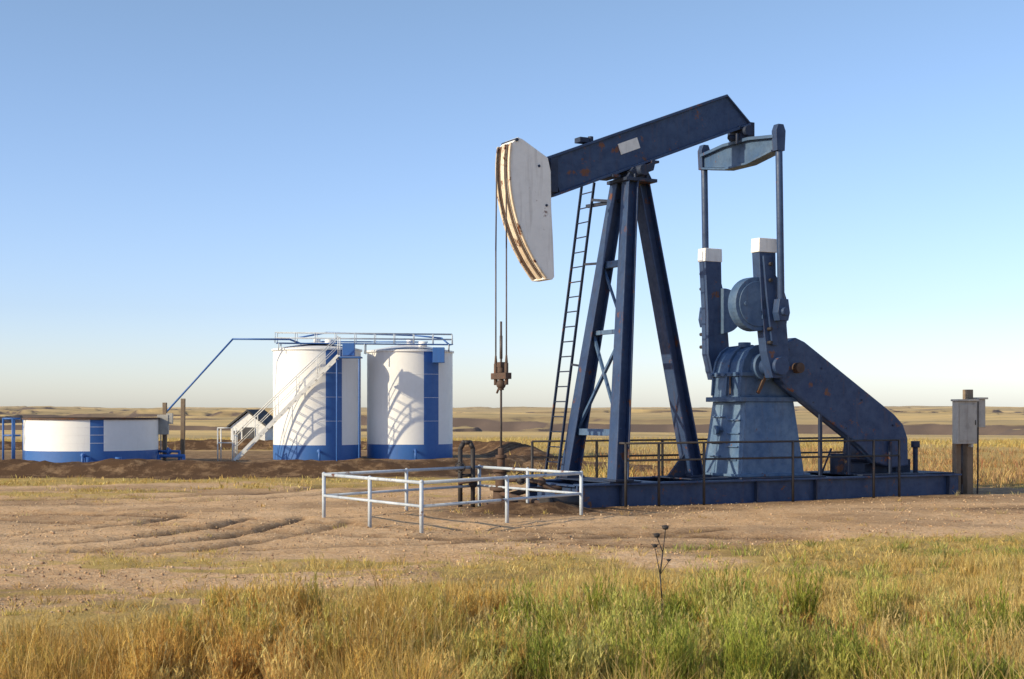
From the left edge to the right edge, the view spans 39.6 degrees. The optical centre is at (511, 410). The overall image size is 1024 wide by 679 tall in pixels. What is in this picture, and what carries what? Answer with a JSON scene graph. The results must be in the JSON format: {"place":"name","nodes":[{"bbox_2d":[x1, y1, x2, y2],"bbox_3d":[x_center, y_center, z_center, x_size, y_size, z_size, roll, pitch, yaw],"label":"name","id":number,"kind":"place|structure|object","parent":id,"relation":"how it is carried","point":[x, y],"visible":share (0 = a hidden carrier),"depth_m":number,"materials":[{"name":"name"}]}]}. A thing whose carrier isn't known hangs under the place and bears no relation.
{"place":"outdoors","nodes":[
{"label":"outdoors","id":0,"kind":"place"},
{"bbox_2d":[0,564,643,678],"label":"dry grass","id":1,"kind":"structure","parent":0,"point":[58,669],"depth_m":9.34,"materials":[{"name":"beige plant"}]},
{"bbox_2d":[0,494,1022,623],"bbox_3d":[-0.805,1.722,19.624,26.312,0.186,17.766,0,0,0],"label":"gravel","id":2,"kind":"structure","parent":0,"point":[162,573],"depth_m":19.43,"materials":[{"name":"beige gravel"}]},
{"bbox_2d":[0,406,1023,678],"bbox_3d":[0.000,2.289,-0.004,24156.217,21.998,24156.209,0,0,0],"label":"ground","id":3,"kind":"structure","parent":0,"point":[920,422],"depth_m":20.86,"materials":[{"name":"soil"}]},
{"bbox_2d":[2,417,159,462],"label":"open water tank","id":4,"kind":"object","parent":3,"relation":"on","point":[69,439],"visible":1,"depth_m":44.42,"materials":[{"name":"white metal"}]},
{"bbox_2d":[157,403,172,460],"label":"utility post","id":5,"kind":"object","parent":3,"relation":"on","point":[165,420],"visible":0.75,"depth_m":46.72,"materials":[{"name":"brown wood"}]},
{"bbox_2d":[157,447,184,459],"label":"pipe manifold","id":6,"kind":"object","parent":3,"relation":"on","point":[168,451],"visible":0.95,"depth_m":45.87,"materials":[{"name":"blue paint"}]},
{"bbox_2d":[180,399,185,459],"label":"utility post","id":7,"kind":"object","parent":3,"relation":"on","point":[182,430],"visible":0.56,"depth_m":48.93,"materials":[{"name":"brown wood"}]},
{"bbox_2d":[227,409,272,439],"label":"equipment shed","id":8,"kind":"structure","parent":3,"relation":"on","point":[240,421],"depth_m":62.16,"materials":[{"name":"white paint"}]},
{"bbox_2d":[234,427,253,439],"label":"shed door and window","id":9,"kind":"structure","parent":8,"relation":"in","point":[246,429],"depth_m":62.11,"materials":[{"name":"black"}]},
{"bbox_2d":[0,438,561,479],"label":"dirt berm","id":10,"kind":"structure","parent":3,"relation":"on","point":[514,452],"depth_m":36.45,"materials":[{"name":"soil"}]},
{"bbox_2d":[167,332,452,460],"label":"tank stairway","id":11,"kind":"object","parent":3,"relation":"on","point":[348,350],"visible":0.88,"depth_m":48.37,"materials":[{"name":"white paint"}]},
{"bbox_2d":[272,337,361,460],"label":"oil storage tank","id":12,"kind":"object","parent":3,"relation":"on","point":[304,426],"visible":0.84,"depth_m":48.66,"materials":[{"name":"white metal"}]},
{"bbox_2d":[366,340,453,459],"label":"oil storage tank","id":13,"kind":"object","parent":3,"relation":"on","point":[409,402],"visible":0.98,"depth_m":49.66,"materials":[{"name":"white metal"}]},
{"bbox_2d":[322,465,582,532],"bbox_3d":[-0.920,1.395,22.550,2.937,0.851,4.799,0,0,38],"label":"pipe fence","id":14,"kind":"object","parent":3,"relation":"on","point":[421,506],"visible":0.98,"depth_m":22.15,"materials":[{"name":"metal"}]},
{"bbox_2d":[0,568,1023,678],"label":"golden brush","id":15,"kind":"object","parent":3,"relation":"on","point":[258,654],"visible":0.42,"depth_m":9.23,"materials":[{"name":"yellow plant"}]},
{"bbox_2d":[0,554,1023,678],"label":"seed stalks","id":16,"kind":"object","parent":3,"relation":"on","point":[531,620],"visible":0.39,"depth_m":9.39,"materials":[{"name":"brown plant"}]},
{"bbox_2d":[0,478,1023,653],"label":"dry grass tufts","id":17,"kind":"object","parent":3,"relation":"on","point":[474,565],"visible":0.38,"depth_m":15.70,"materials":[{"name":"beige plant"}]},
{"bbox_2d":[1,546,1023,664],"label":"seed stalks","id":18,"kind":"object","parent":3,"relation":"on","point":[405,609],"visible":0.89,"depth_m":9.36,"materials":[{"name":"beige plant"}]},
{"bbox_2d":[455,440,578,506],"bbox_3d":[0.310,1.169,24.650,2.638,1.284,1.696,0,0,0],"label":"wellhead","id":19,"kind":"object","parent":3,"relation":"on","point":[498,492],"visible":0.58,"depth_m":24.78,"materials":[{"name":"metal"}]},
{"bbox_2d":[468,501,595,513],"bbox_3d":[0.300,1.645,24.000,2.800,0.230,2.000,0,0,0],"label":"soil mound","id":20,"kind":"object","parent":3,"relation":"on","point":[556,507],"visible":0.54,"depth_m":23.58,"materials":[{"name":"brown soil"}]},
{"bbox_2d":[521,459,665,473],"bbox_3d":[1.200,1.570,40.000,9.000,0.381,4.400,0,0,0],"label":"soil mound","id":21,"kind":"object","parent":3,"relation":"on","point":[537,463],"visible":0.19,"depth_m":39.16,"materials":[{"name":"brown soil"}]},
{"bbox_2d":[651,525,671,609],"bbox_3d":[1.134,1.295,10.800,0.156,0.850,0.078,0,0,0],"label":"dead sunflower","id":22,"kind":"object","parent":3,"relation":"on","point":[664,527],"visible":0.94,"depth_m":10.80,"materials":[{"name":"plant"}]},
{"bbox_2d":[379,549,1023,678],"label":"green brush","id":23,"kind":"object","parent":3,"relation":"on","point":[573,657],"visible":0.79,"depth_m":8.83,"materials":[{"name":"green plant"}]},
{"bbox_2d":[491,94,961,507],"bbox_3d":[4.168,-2.107,27.173,10.050,7.734,2.655,0,0,-28],"label":"oil pumpjack","id":24,"kind":"object","parent":3,"relation":"on","point":[752,453],"visible":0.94,"depth_m":26.42,"materials":[{"name":"blue paint"}]},
{"bbox_2d":[588,444,1023,487],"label":"field grass","id":25,"kind":"structure","parent":3,"relation":"on","point":[1018,472],"depth_m":42.56,"materials":[{"name":"beige plant"}]},
{"bbox_2d":[665,534,1023,587],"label":"green weeds","id":26,"kind":"object","parent":3,"relation":"on","point":[940,551],"visible":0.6,"depth_m":16.48,"materials":[{"name":"green plant"}]},
{"bbox_2d":[951,390,987,493],"bbox_3d":[9.250,0.740,28.900,0.800,2.320,0.400,0,0,-22],"label":"electrical control box","id":27,"kind":"object","parent":3,"relation":"on","point":[968,415],"visible":0.93,"depth_m":28.84,"materials":[{"name":"grey metal"}]},
{"bbox_2d":[0,435,1023,491],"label":"field grass","id":28,"kind":"structure","parent":0,"point":[1013,442],"depth_m":64.64,"materials":[{"name":"beige plant"}]},
{"bbox_2d":[0,0,1023,407],"label":"sky","id":29,"kind":"structure","parent":0,"point":[180,180],"materials":[{"name":"blue"}]},
{"bbox_2d":[256,550,1023,678],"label":"dry grass","id":30,"kind":"structure","parent":0,"point":[836,590],"depth_m":11.68,"materials":[{"name":"beige plant"}]}
]}

